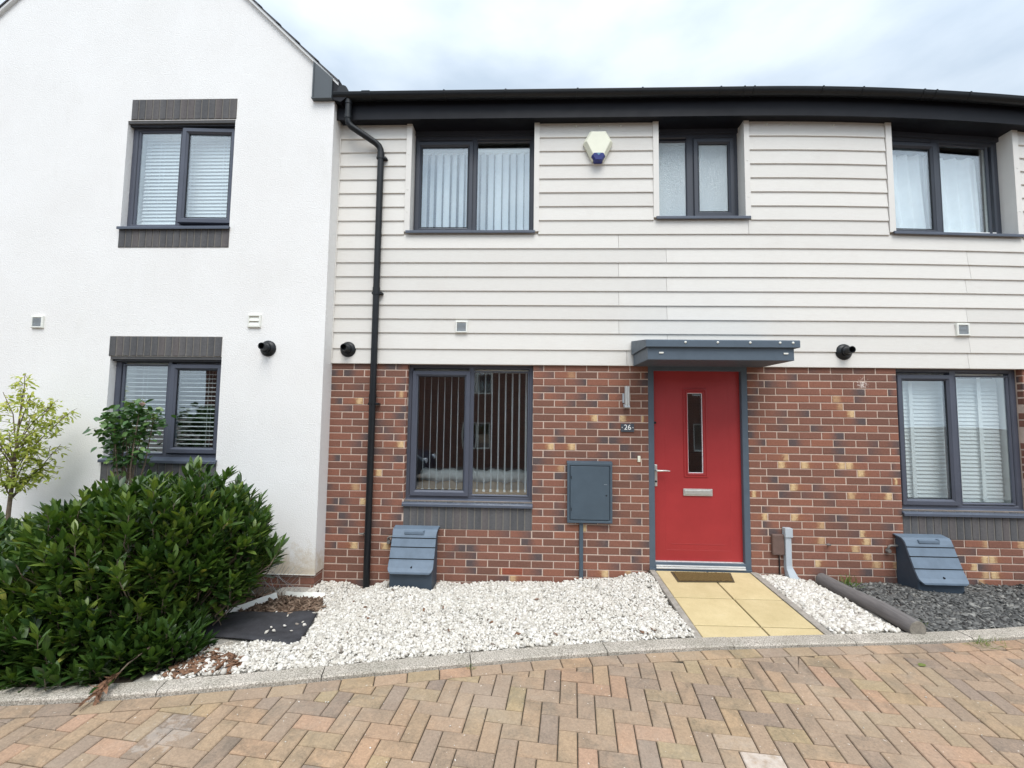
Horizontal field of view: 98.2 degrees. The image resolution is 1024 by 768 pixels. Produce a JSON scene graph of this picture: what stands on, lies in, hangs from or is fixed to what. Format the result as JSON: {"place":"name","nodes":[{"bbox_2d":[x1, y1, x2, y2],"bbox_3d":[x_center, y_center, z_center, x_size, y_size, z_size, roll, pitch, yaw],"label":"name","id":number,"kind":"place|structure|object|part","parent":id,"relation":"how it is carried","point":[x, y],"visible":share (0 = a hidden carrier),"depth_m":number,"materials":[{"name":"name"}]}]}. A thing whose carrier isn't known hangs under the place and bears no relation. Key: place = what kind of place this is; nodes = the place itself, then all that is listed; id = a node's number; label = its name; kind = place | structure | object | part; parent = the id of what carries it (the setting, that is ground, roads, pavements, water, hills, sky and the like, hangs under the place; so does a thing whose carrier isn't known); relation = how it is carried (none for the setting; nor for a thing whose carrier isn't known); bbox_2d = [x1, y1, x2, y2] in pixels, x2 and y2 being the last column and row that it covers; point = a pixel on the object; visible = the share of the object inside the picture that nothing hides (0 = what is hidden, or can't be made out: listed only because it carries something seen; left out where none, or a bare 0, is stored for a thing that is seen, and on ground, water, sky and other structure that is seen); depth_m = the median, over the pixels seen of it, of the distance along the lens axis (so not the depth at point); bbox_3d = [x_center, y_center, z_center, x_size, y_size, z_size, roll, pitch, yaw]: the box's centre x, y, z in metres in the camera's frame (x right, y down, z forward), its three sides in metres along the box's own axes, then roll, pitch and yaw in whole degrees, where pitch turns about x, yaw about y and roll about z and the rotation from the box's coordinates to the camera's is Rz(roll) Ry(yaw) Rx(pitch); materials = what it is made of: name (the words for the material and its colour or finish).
{"place":"outdoors","nodes":[
{"label":"outdoors","id":0,"kind":"place"},
{"bbox_2d":[1,587,279,686],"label":"planting soil","id":1,"kind":"structure","parent":0,"point":[122,679],"depth_m":2.77,"materials":[{"name":"brown soil"}]},
{"bbox_2d":[0,373,80,520],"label":"young maple","id":2,"kind":"object","parent":1,"relation":"on","point":[11,483],"visible":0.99,"depth_m":4.16,"materials":[{"name":"green plant"}]},
{"bbox_2d":[0,505,109,692],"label":"laurel shrub","id":3,"kind":"object","parent":1,"relation":"on","point":[6,528],"visible":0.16,"depth_m":2.79,"materials":[{"name":"green plant"}]},
{"bbox_2d":[82,398,175,485],"bbox_3d":[-3.663,1.019,4.107,0.698,1.775,0.607,1,-4,2],"label":"rose bush","id":4,"kind":"object","parent":1,"relation":"on","point":[116,441],"visible":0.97,"depth_m":4.14,"materials":[{"name":"green plant"}]},
{"bbox_2d":[0,455,289,693],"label":"laurel shrub","id":5,"kind":"object","parent":1,"relation":"on","point":[169,568],"visible":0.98,"depth_m":3.04,"materials":[{"name":"green plant"}]},
{"bbox_2d":[236,590,326,613],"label":"bark chippings","id":6,"kind":"object","parent":1,"relation":"on","point":[287,603],"visible":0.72,"depth_m":3.87,"materials":[{"name":"brown wood"}]},
{"bbox_2d":[225,592,277,612],"bbox_3d":[-2.310,1.911,3.808,0.055,0.101,0.621,-2,-5,31],"label":"edging strip","id":7,"kind":"object","parent":6,"relation":"on","point":[273,596],"visible":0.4,"depth_m":3.89,"materials":[{"name":"white plastic"}]},
{"bbox_2d":[285,591,324,597],"bbox_3d":[-1.921,1.951,4.079,0.396,0.078,0.083,0,-4,8],"label":"edging strip","id":8,"kind":"object","parent":6,"relation":"on","point":[308,594],"visible":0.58,"depth_m":4.08,"materials":[{"name":"white plastic"}]},
{"bbox_2d":[133,572,694,681],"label":"white gravel","id":9,"kind":"structure","parent":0,"point":[543,618],"depth_m":3.50,"materials":[{"name":"white gravel"}]},
{"bbox_2d":[162,645,244,678],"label":"leaf litter","id":10,"kind":"object","parent":9,"relation":"on","point":[231,660],"visible":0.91,"depth_m":2.86,"materials":[{"name":"brown plant"}]},
{"bbox_2d":[198,640,233,655],"bbox_3d":[-2.044,1.843,3.077,0.031,0.061,0.244,-1,-4,22],"label":"edging strip","id":11,"kind":"object","parent":9,"relation":"on","point":[228,643],"visible":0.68,"depth_m":3.10,"materials":[{"name":"stone"}]},
{"bbox_2d":[201,610,317,643],"bbox_3d":[-1.975,1.883,3.447,0.881,0.043,0.532,1,-4,2],"label":"weed membrane","id":12,"kind":"object","parent":9,"relation":"on","point":[252,625],"visible":0.87,"depth_m":3.44,"materials":[{"name":"fabric"}]},
{"bbox_2d":[264,612,315,633],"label":"white gravel","id":13,"kind":"structure","parent":12,"relation":"on","point":[274,630],"depth_m":3.46,"materials":[{"name":"stone"}]},
{"bbox_2d":[252,563,300,595],"bbox_3d":[-2.252,1.834,4.217,0.482,0.302,0.103,1,-4,2],"label":"wire netting","id":14,"kind":"object","parent":9,"relation":"on","point":[273,588],"visible":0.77,"depth_m":4.21,"materials":[{"name":"grey metal"}]},
{"bbox_2d":[387,525,439,590],"bbox_3d":[-1.026,1.745,4.434,0.545,0.584,0.306,1,-4,2],"label":"gas meter box","id":15,"kind":"object","parent":9,"relation":"on","point":[413,557],"visible":0.98,"depth_m":4.37,"materials":[{"name":"grey plastic"}]},
{"bbox_2d":[346,594,655,635],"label":"leaf scraps","id":16,"kind":"object","parent":9,"relation":"on","point":[518,633],"visible":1,"depth_m":3.47,"materials":[{"name":"brown plant"}]},
{"bbox_2d":[0,639,1023,767],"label":"block paving","id":17,"kind":"structure","parent":0,"point":[961,687],"depth_m":2.46,"materials":[{"name":"beige brick"}]},
{"bbox_2d":[0,626,1023,705],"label":"kerb","id":18,"kind":"structure","parent":17,"relation":"on","point":[116,691],"depth_m":2.95,"materials":[{"name":"concrete"}]},
{"bbox_2d":[74,647,150,710],"bbox_3d":[-2.349,1.755,2.630,0.124,0.195,0.385,-1,-4,25],"label":"dead branch","id":19,"kind":"object","parent":18,"relation":"on","point":[101,688],"visible":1,"depth_m":2.57,"materials":[{"name":"brown plant"}]},
{"bbox_2d":[207,688,991,762],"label":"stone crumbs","id":20,"kind":"object","parent":17,"relation":"on","point":[583,738],"visible":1,"depth_m":2.45,"materials":[{"name":"white stone"}]},
{"bbox_2d":[962,635,1011,648],"bbox_3d":[3.440,1.868,3.217,0.338,0.076,0.191,1,-4,-9],"label":"grass tuft","id":21,"kind":"object","parent":17,"relation":"on","point":[984,643],"visible":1,"depth_m":3.22,"materials":[{"name":"green plant"}]},
{"bbox_2d":[0,0,1023,95],"label":"sky","id":22,"kind":"structure","parent":0,"point":[372,45],"materials":[{"name":"white"}]},
{"bbox_2d":[648,571,764,631],"bbox_3d":[1.891,1.891,3.846,1.080,0.076,1.256,1,-4,2],"label":"path bed","id":23,"kind":"object","parent":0,"point":[674,609],"visible":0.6,"depth_m":3.85,"materials":[{"name":"grey concrete"}]},
{"bbox_2d":[650,570,831,637],"bbox_3d":[1.890,1.917,3.835,1.055,0.171,1.214,1,-4,2],"label":"path edging","id":24,"kind":"object","parent":23,"relation":"on","point":[769,586],"visible":0.5,"depth_m":3.76,"materials":[{"name":"concrete"}]},
{"bbox_2d":[656,571,823,637],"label":"path","id":25,"kind":"structure","parent":0,"point":[713,610],"depth_m":3.69,"materials":[{"name":"beige stone"}]},
{"bbox_2d":[671,571,734,582],"bbox_3d":[1.869,1.871,4.295,0.595,0.026,0.235,1,-4,2],"label":"doormat","id":26,"kind":"object","parent":25,"relation":"on","point":[713,577],"visible":1,"depth_m":4.28,"materials":[{"name":"fabric"}]},
{"bbox_2d":[815,582,904,633],"bbox_3d":[2.724,1.920,3.871,0.595,0.062,1.138,1,-4,2],"label":"gravel strip","id":27,"kind":"object","parent":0,"point":[875,615],"visible":0.12,"depth_m":3.57,"materials":[{"name":"white gravel"}]},
{"bbox_2d":[759,574,900,633],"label":"white gravel","id":28,"kind":"structure","parent":27,"relation":"on","point":[829,610],"depth_m":3.74,"materials":[{"name":"white gravel"}]},
{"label":"slate bed","id":29,"kind":"structure","parent":0,"visible":0},
{"bbox_2d":[816,573,925,633],"bbox_3d":[3.055,1.883,3.858,0.128,0.150,1.069,1,-4,1],"label":"timber log","id":30,"kind":"object","parent":29,"relation":"on","point":[903,621],"visible":0.91,"depth_m":3.68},
{"bbox_2d":[885,533,968,593],"bbox_3d":[3.988,1.776,4.265,0.545,0.584,0.306,1,-4,2],"label":"gas meter box","id":31,"kind":"object","parent":29,"relation":"on","point":[928,562],"visible":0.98,"depth_m":4.23,"materials":[{"name":"grey plastic"}]},
{"bbox_2d":[841,581,1023,631],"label":"slate chippings","id":32,"kind":"object","parent":29,"relation":"on","point":[980,606],"visible":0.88,"depth_m":3.84,"materials":[{"name":"grey gravel"}]},
{"bbox_2d":[838,572,865,587],"bbox_3d":[3.269,1.898,4.324,0.237,0.143,0.227,1,-4,2],"label":"grass tuft","id":33,"kind":"object","parent":32,"relation":"on","point":[849,579],"visible":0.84,"depth_m":4.31,"materials":[{"name":"green plant"}]},
{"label":"ground","id":34,"kind":"structure","parent":0,"visible":0},
{"bbox_2d":[0,0,348,587],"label":"rendered house","id":35,"kind":"structure","parent":34,"relation":"on","point":[101,278],"depth_m":4.71,"materials":[{"name":"white paint"}]},
{"bbox_2d":[31,316,44,327],"bbox_3d":[-5.000,-0.654,4.675,0.128,0.128,0.026,1,-4,2],"label":"wall vent","id":36,"kind":"object","parent":35,"relation":"attached to","point":[37,321],"depth_m":4.67,"materials":[{"name":"white plastic"}]},
{"bbox_2d":[97,361,220,463],"bbox_3d":[-3.608,0.266,4.623,1.225,1.092,0.170,1,-4,2],"label":"window","id":37,"kind":"structure","parent":35,"relation":"in","point":[171,453],"depth_m":4.63,"materials":[{"name":"plastic"}]},
{"bbox_2d":[125,363,220,451],"bbox_3d":[-3.591,0.243,4.744,1.090,0.979,0.054,1,-4,2],"label":"venetian blind","id":38,"kind":"object","parent":35,"relation":"attached to","point":[211,400],"visible":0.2,"depth_m":4.73,"materials":[{"name":"white plastic"}]},
{"bbox_2d":[116,128,234,228],"bbox_3d":[-3.574,-2.231,4.796,1.210,1.205,0.170,1,-4,2],"label":"window","id":39,"kind":"structure","parent":35,"relation":"in","point":[182,221],"depth_m":4.80,"materials":[{"name":"plastic"}]},
{"bbox_2d":[141,134,230,223],"bbox_3d":[-3.559,-2.246,4.937,1.090,1.125,0.054,1,-4,2],"label":"venetian blind","id":40,"kind":"object","parent":35,"relation":"attached to","point":[163,178],"visible":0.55,"depth_m":4.94,"materials":[{"name":"white plastic"}]},
{"bbox_2d":[247,314,261,327],"bbox_3d":[-2.669,-0.652,4.597,0.136,0.136,0.026,1,-4,2],"label":"wall vent","id":41,"kind":"object","parent":35,"relation":"attached to","point":[254,320],"depth_m":4.59,"materials":[{"name":"white plastic"}]},
{"bbox_2d":[258,341,275,355],"bbox_3d":[-2.519,-0.370,4.517,0.166,0.166,0.123,1,-4,2],"label":"flue terminal","id":42,"kind":"object","parent":35,"relation":"attached to","point":[267,348],"visible":1,"depth_m":4.54,"materials":[{"name":"black plastic"}]},
{"bbox_2d":[322,85,1023,587],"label":"terraced house","id":43,"kind":"structure","parent":34,"relation":"on","point":[724,213],"depth_m":4.65,"materials":[{"name":"white wood"}]},
{"bbox_2d":[340,342,355,356],"bbox_3d":[-1.753,-0.373,4.677,0.166,0.166,0.123,1,-4,2],"label":"flue terminal","id":44,"kind":"object","parent":43,"relation":"attached to","point":[347,349],"visible":1,"depth_m":4.70,"materials":[{"name":"black plastic"}]},
{"bbox_2d":[344,98,387,588],"bbox_3d":[-1.600,-0.470,4.644,0.470,5.190,0.082,2,-4,-19],"label":"drainpipe","id":45,"kind":"object","parent":43,"relation":"attached to","point":[381,158],"visible":0.98,"depth_m":4.67,"materials":[{"name":"black plastic"}]},
{"bbox_2d":[455,321,467,332],"bbox_3d":[-0.535,-0.606,4.700,0.128,0.128,0.026,1,-4,2],"label":"wall vent","id":46,"kind":"object","parent":43,"relation":"attached to","point":[461,326],"depth_m":4.69,"materials":[{"name":"white plastic"}]},
{"bbox_2d":[402,365,532,508],"bbox_3d":[-0.454,0.532,4.698,1.356,1.494,0.162,1,-4,2],"label":"window","id":47,"kind":"structure","parent":43,"relation":"in","point":[412,493],"depth_m":4.70,"materials":[{"name":"plastic"}]},
{"bbox_2d":[405,136,534,232],"bbox_3d":[-0.441,-2.209,4.911,1.395,1.195,0.240,1,-4,2],"label":"window","id":48,"kind":"structure","parent":43,"relation":"in","point":[470,143],"depth_m":4.97,"materials":[{"name":"grey plastic"}]},
{"bbox_2d":[415,369,528,491],"bbox_3d":[-0.448,0.502,4.852,1.270,1.322,0.087,1,-4,2],"label":"vertical blind","id":49,"kind":"object","parent":43,"relation":"attached to","point":[490,490],"visible":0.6,"depth_m":4.86,"materials":[{"name":"fabric"}]},
{"bbox_2d":[417,473,526,494],"bbox_3d":[-0.319,1.539,5.848,1.800,0.820,0.860,1,-4,2],"label":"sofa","id":50,"kind":"object","parent":43,"relation":"on","point":[427,484],"visible":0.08,"depth_m":5.45,"materials":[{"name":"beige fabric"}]},
{"bbox_2d":[420,467,526,483],"bbox_3d":[-0.326,1.140,5.551,1.601,0.172,0.228,1,-4,2],"label":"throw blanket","id":51,"kind":"object","parent":50,"relation":"on","point":[437,476],"visible":0.59,"depth_m":5.46,"materials":[{"name":"grey fabric"}]},
{"bbox_2d":[421,149,529,229],"bbox_3d":[-0.413,-2.186,5.079,1.270,1.007,0.064,1,-4,2],"label":"vertical blind","id":52,"kind":"object","parent":43,"relation":"attached to","point":[498,154],"visible":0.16,"depth_m":5.08,"materials":[{"name":"white fabric"}]},
{"bbox_2d":[567,461,612,580],"bbox_3d":[0.788,1.441,4.511,0.463,1.298,0.064,1,-4,2],"label":"meter cabinet","id":53,"kind":"object","parent":43,"relation":"attached to","point":[589,491],"visible":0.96,"depth_m":4.51,"materials":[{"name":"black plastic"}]},
{"bbox_3d":[0.791,1.109,4.512,0.391,0.536,0.019,1,-4,2],"label":"cabinet door","id":54,"kind":"part","parent":53,"relation":"part of","materials":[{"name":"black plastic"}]},
{"bbox_2d":[583,131,612,163],"bbox_3d":[0.923,-2.545,4.753,0.314,0.347,0.080,1,-4,2],"label":"alarm box","id":55,"kind":"object","parent":43,"relation":"attached to","point":[597,145],"visible":1,"depth_m":4.72,"materials":[{"name":"beige plastic"}]},
{"bbox_2d":[622,386,629,407],"bbox_3d":[1.180,0.134,4.578,0.065,0.220,0.086,1,-4,2],"label":"wall lamp","id":56,"kind":"object","parent":43,"relation":"attached to","point":[626,398],"visible":1,"depth_m":4.54,"materials":[{"name":"grey plastic"}]},
{"bbox_2d":[621,423,633,431],"bbox_3d":[1.196,0.453,4.591,0.136,0.086,0.014,1,-4,2],"label":"house number","id":57,"kind":"object","parent":43,"relation":"attached to","point":[627,427],"visible":1,"depth_m":4.59,"materials":[{"name":"stone"}]},
{"bbox_2d":[654,371,742,561],"bbox_3d":[1.918,0.835,4.576,0.893,1.947,0.115,1,-4,2],"label":"door","id":58,"kind":"structure","parent":43,"relation":"in","point":[698,515],"depth_m":4.59,"materials":[{"name":"red paint"}]},
{"bbox_2d":[656,134,750,218],"bbox_3d":[2.035,-2.259,4.832,0.982,1.045,0.240,1,-4,2],"label":"window","id":59,"kind":"structure","parent":43,"relation":"in","point":[698,173],"depth_m":4.89,"materials":[{"name":"grey plastic"}]},
{"bbox_2d":[631,339,799,366],"bbox_3d":[1.924,-0.329,4.319,1.380,0.260,0.611,1,-4,2],"label":"door canopy","id":60,"kind":"object","parent":43,"relation":"attached to","point":[701,353],"visible":1,"depth_m":4.05,"materials":[{"name":"grey painted metal"}]},
{"bbox_2d":[771,534,784,574],"bbox_3d":[2.668,1.758,4.441,0.122,0.502,0.034,1,-4,2],"label":"junction box","id":61,"kind":"object","parent":43,"relation":"attached to","point":[777,545],"visible":0.94,"depth_m":4.44,"materials":[{"name":"brown plastic"}]},
{"bbox_2d":[782,527,798,579],"bbox_3d":[2.780,1.734,4.412,0.120,0.588,0.089,1,-4,2],"label":"cable cover","id":62,"kind":"object","parent":43,"relation":"attached to","point":[787,533],"visible":0.76,"depth_m":4.41,"materials":[{"name":"grey plastic"}]},
{"bbox_2d":[835,344,855,359],"bbox_3d":[3.411,-0.333,4.502,0.166,0.166,0.123,1,-4,2],"label":"flue terminal","id":63,"kind":"object","parent":43,"relation":"attached to","point":[844,351],"visible":1,"depth_m":4.53,"materials":[{"name":"black plastic"}]},
{"bbox_2d":[893,155,926,229],"bbox_3d":[4.364,-2.077,4.912,0.587,0.940,0.069,1,-4,2],"label":"curtain","id":64,"kind":"object","parent":43,"relation":"hanging from","point":[910,212],"visible":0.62,"depth_m":4.91,"materials":[{"name":"white fabric"}]},
{"bbox_2d":[896,373,947,497],"bbox_3d":[4.282,0.552,4.687,0.575,1.348,0.057,1,-4,2],"label":"venetian blind","id":65,"kind":"object","parent":43,"relation":"attached to","point":[924,440],"visible":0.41,"depth_m":4.68,"materials":[{"name":"white plastic"}]},
{"bbox_2d":[922,158,979,231],"bbox_3d":[4.872,-2.056,4.913,0.627,0.910,0.070,1,-4,2],"label":"curtain","id":66,"kind":"object","parent":43,"relation":"hanging from","point":[960,204],"visible":0.72,"depth_m":4.91,"materials":[{"name":"white fabric"}]},
{"bbox_2d":[892,137,1023,236],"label":"window","id":67,"kind":"structure","parent":43,"relation":"in","point":[930,146],"depth_m":4.79,"materials":[{"name":"grey plastic"}]},
{"bbox_2d":[896,369,1023,517],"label":"window","id":68,"kind":"structure","parent":43,"relation":"in","point":[954,501],"depth_m":4.53,"materials":[{"name":"plastic"}]},
{"bbox_2d":[955,323,969,335],"bbox_3d":[4.600,-0.554,4.525,0.128,0.128,0.026,1,-4,2],"label":"wall vent","id":69,"kind":"object","parent":43,"relation":"attached to","point":[962,329],"depth_m":4.52,"materials":[{"name":"white plastic"}]},
{"bbox_2d":[955,374,1003,502],"bbox_3d":[4.851,0.558,4.667,0.545,1.348,0.057,1,-4,2],"label":"venetian blind","id":70,"kind":"object","parent":43,"relation":"attached to","point":[979,443],"visible":0.67,"depth_m":4.66,"materials":[{"name":"white plastic"}]}
]}

